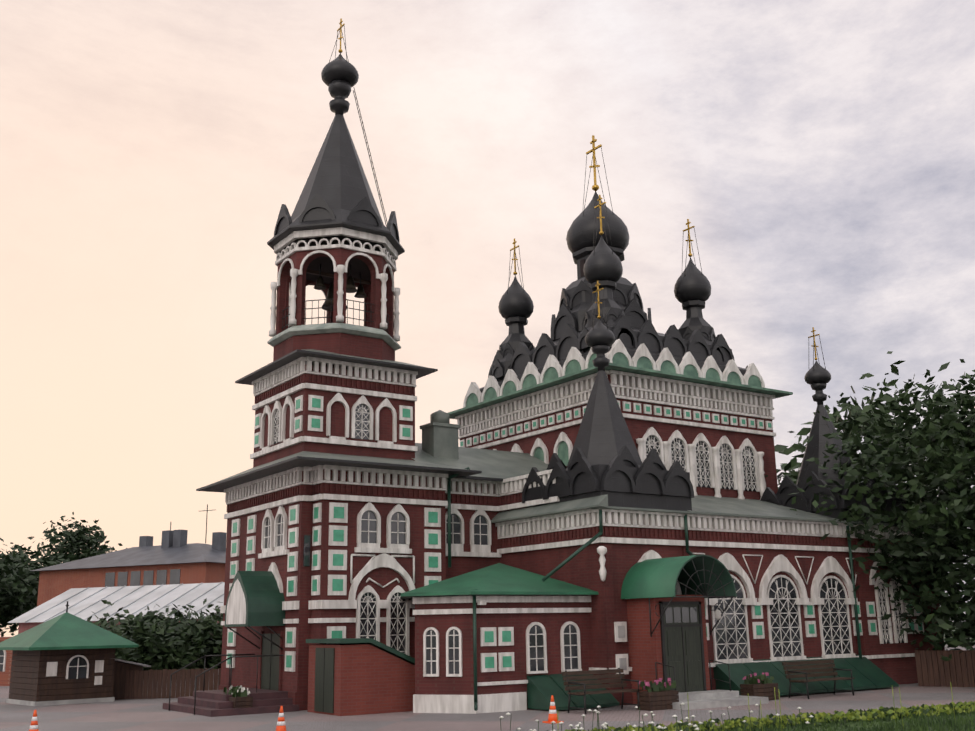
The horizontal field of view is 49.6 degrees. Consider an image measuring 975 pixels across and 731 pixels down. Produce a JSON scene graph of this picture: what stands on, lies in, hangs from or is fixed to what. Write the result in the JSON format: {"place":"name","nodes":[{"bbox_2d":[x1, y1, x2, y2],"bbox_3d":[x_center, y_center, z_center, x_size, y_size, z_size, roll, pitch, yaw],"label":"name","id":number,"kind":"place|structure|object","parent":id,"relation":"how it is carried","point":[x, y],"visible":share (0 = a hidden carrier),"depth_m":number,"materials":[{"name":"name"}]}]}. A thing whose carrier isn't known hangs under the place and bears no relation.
{"place":"outdoors","nodes":[
{"label":"outdoors","id":0,"kind":"place"},
{"bbox_2d":[7,582,224,633],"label":"roof","id":1,"kind":"structure","parent":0,"point":[83,603],"depth_m":64.94,"materials":[{"name":"white metal"}]},
{"bbox_2d":[0,628,974,730],"bbox_3d":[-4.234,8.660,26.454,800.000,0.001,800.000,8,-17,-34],"label":"ground","id":2,"kind":"structure","parent":0,"point":[142,714],"depth_m":24.53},
{"bbox_2d":[0,637,15,685],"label":"brick outbuilding","id":3,"kind":"structure","parent":2,"relation":"on","point":[6,660],"depth_m":42.21,"materials":[{"name":"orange brick"}]},
{"bbox_2d":[0,553,37,630],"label":"tree","id":4,"kind":"object","parent":2,"relation":"on","point":[14,585],"visible":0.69,"depth_m":93.68,"materials":[{"name":"green plant"}]},
{"bbox_2d":[29,710,38,730],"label":"traffic cone","id":5,"kind":"object","parent":2,"relation":"on","point":[34,725],"visible":1,"depth_m":20.78,"materials":[{"name":"orange plastic"}]},
{"bbox_2d":[0,538,67,636],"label":"tree","id":6,"kind":"object","parent":2,"relation":"on","point":[11,612],"visible":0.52,"depth_m":96.59,"materials":[{"name":"green plant"}]},
{"bbox_2d":[0,543,108,624],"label":"tree","id":7,"kind":"object","parent":2,"relation":"on","point":[37,554],"visible":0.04,"depth_m":108.82,"materials":[{"name":"green plant"}]},
{"bbox_2d":[0,601,150,705],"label":"kiosk","id":8,"kind":"object","parent":2,"relation":"on","point":[65,658],"visible":1,"depth_m":31.15,"materials":[{"name":"brown wood"}]},
{"bbox_2d":[27,512,126,564],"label":"tree","id":9,"kind":"object","parent":2,"relation":"on","point":[82,538],"visible":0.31,"depth_m":123.03,"materials":[{"name":"green plant"}]},
{"bbox_2d":[87,600,156,632],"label":"bush","id":10,"kind":"object","parent":2,"relation":"on","point":[107,614],"depth_m":51.42,"materials":[{"name":"green plant"}]},
{"bbox_2d":[32,504,226,605],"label":"building","id":11,"kind":"structure","parent":2,"relation":"on","point":[174,557],"depth_m":84.84,"materials":[{"name":"brick"}]},
{"bbox_2d":[93,605,213,675],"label":"bush","id":12,"kind":"object","parent":2,"relation":"on","point":[154,644],"visible":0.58,"depth_m":44.43,"materials":[{"name":"green plant"}]},
{"bbox_2d":[98,598,219,676],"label":"bush","id":13,"kind":"object","parent":2,"relation":"on","point":[167,610],"visible":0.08,"depth_m":50.01,"materials":[{"name":"green plant"}]},
{"bbox_2d":[125,668,220,698],"bbox_3d":[-9.708,9.841,32.686,3.531,0.865,0.040,0,-14,-5],"label":"wood fence","id":14,"kind":"object","parent":2,"relation":"on","point":[150,682],"visible":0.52,"depth_m":32.66,"materials":[{"name":"brown wood"}]},
{"bbox_2d":[143,602,222,676],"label":"bush","id":15,"kind":"object","parent":2,"relation":"on","point":[210,627],"visible":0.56,"depth_m":45.37,"materials":[{"name":"green plant"}]},
{"bbox_2d":[276,706,285,730],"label":"traffic cone","id":16,"kind":"object","parent":2,"relation":"on","point":[281,726],"visible":1,"depth_m":20.65,"materials":[{"name":"orange plastic"}]},
{"bbox_2d":[162,19,481,716],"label":"bell tower","id":17,"kind":"structure","parent":2,"relation":"on","point":[336,504],"depth_m":29.91,"materials":[{"name":"brick"}]},
{"bbox_2d":[223,685,252,707],"bbox_3d":[-6.255,8.319,26.361,0.481,0.676,0.900,8,-17,-34],"label":"planter","id":18,"kind":"object","parent":17,"relation":"on","point":[242,700],"visible":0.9,"depth_m":26.11,"materials":[{"name":"brown wood"}]},
{"bbox_2d":[306,563,619,715],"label":"annex building","id":19,"kind":"structure","parent":2,"relation":"on","point":[499,637],"depth_m":25.77,"materials":[{"name":"brick"}]},
{"bbox_2d":[542,695,563,723],"bbox_3d":[1.380,7.272,22.359,0.320,0.550,0.320,8,-17,-34],"label":"traffic cone","id":20,"kind":"object","parent":2,"relation":"on","point":[552,716],"visible":0.94,"depth_m":22.28,"materials":[{"name":"orange plastic"}]},
{"bbox_2d":[562,668,641,713],"bbox_3d":[2.734,7.703,25.050,1.900,0.960,0.726,8,-17,-34],"label":"bench","id":21,"kind":"object","parent":2,"relation":"on","point":[583,683],"visible":0.98,"depth_m":25.19,"materials":[{"name":"brown wood"}]},
{"bbox_2d":[636,678,678,710],"bbox_3d":[4.104,7.877,25.350,0.983,0.700,0.516,8,-17,-34],"label":"porch planter","id":22,"kind":"object","parent":2,"relation":"on","point":[658,695],"visible":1,"depth_m":25.16,"materials":[{"name":"brown wood"}]},
{"bbox_2d":[411,135,944,704],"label":"church nave","id":23,"kind":"structure","parent":2,"relation":"on","point":[607,433],"depth_m":32.69,"materials":[{"name":"brick"}]},
{"bbox_2d":[621,554,768,709],"bbox_3d":[5.185,6.750,27.031,2.900,3.665,2.270,8,-17,-34],"label":"side porch","id":24,"kind":"object","parent":2,"relation":"on","point":[667,636],"visible":0.94,"depth_m":26.87,"materials":[{"name":"brick"}]},
{"bbox_2d":[499,682,974,730],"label":"lawn bed","id":25,"kind":"object","parent":2,"relation":"on","point":[957,716],"visible":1,"depth_m":19.85,"materials":[{"name":"green plant"}]},
{"bbox_2d":[740,672,778,699],"bbox_3d":[7.101,8.387,27.613,0.950,0.687,0.515,8,-17,-34],"label":"porch planter","id":26,"kind":"object","parent":2,"relation":"on","point":[752,685],"visible":0.96,"depth_m":27.45,"materials":[{"name":"brown wood"}]},
{"bbox_2d":[782,659,854,698],"bbox_3d":[8.966,8.448,28.526,2.100,0.960,0.726,8,-17,-34],"label":"bench","id":27,"kind":"object","parent":2,"relation":"on","point":[790,670],"visible":0.98,"depth_m":28.67,"materials":[{"name":"brown wood"}]},
{"bbox_2d":[765,351,974,660],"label":"tree","id":28,"kind":"object","parent":2,"relation":"on","point":[936,440],"visible":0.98,"depth_m":32.34,"materials":[{"name":"green plant"}]},
{"bbox_2d":[774,386,971,563],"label":"tree","id":29,"kind":"object","parent":2,"relation":"on","point":[793,463],"visible":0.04,"depth_m":59.93,"materials":[{"name":"green plant"}]},
{"bbox_2d":[914,650,974,686],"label":"hedge fence","id":30,"kind":"object","parent":2,"relation":"on","point":[935,670],"visible":1,"depth_m":31.64,"materials":[{"name":"brown wood"}]},
{"bbox_2d":[0,0,974,636],"label":"sky","id":31,"kind":"structure","parent":0,"point":[819,155],"materials":[{"name":"white"}]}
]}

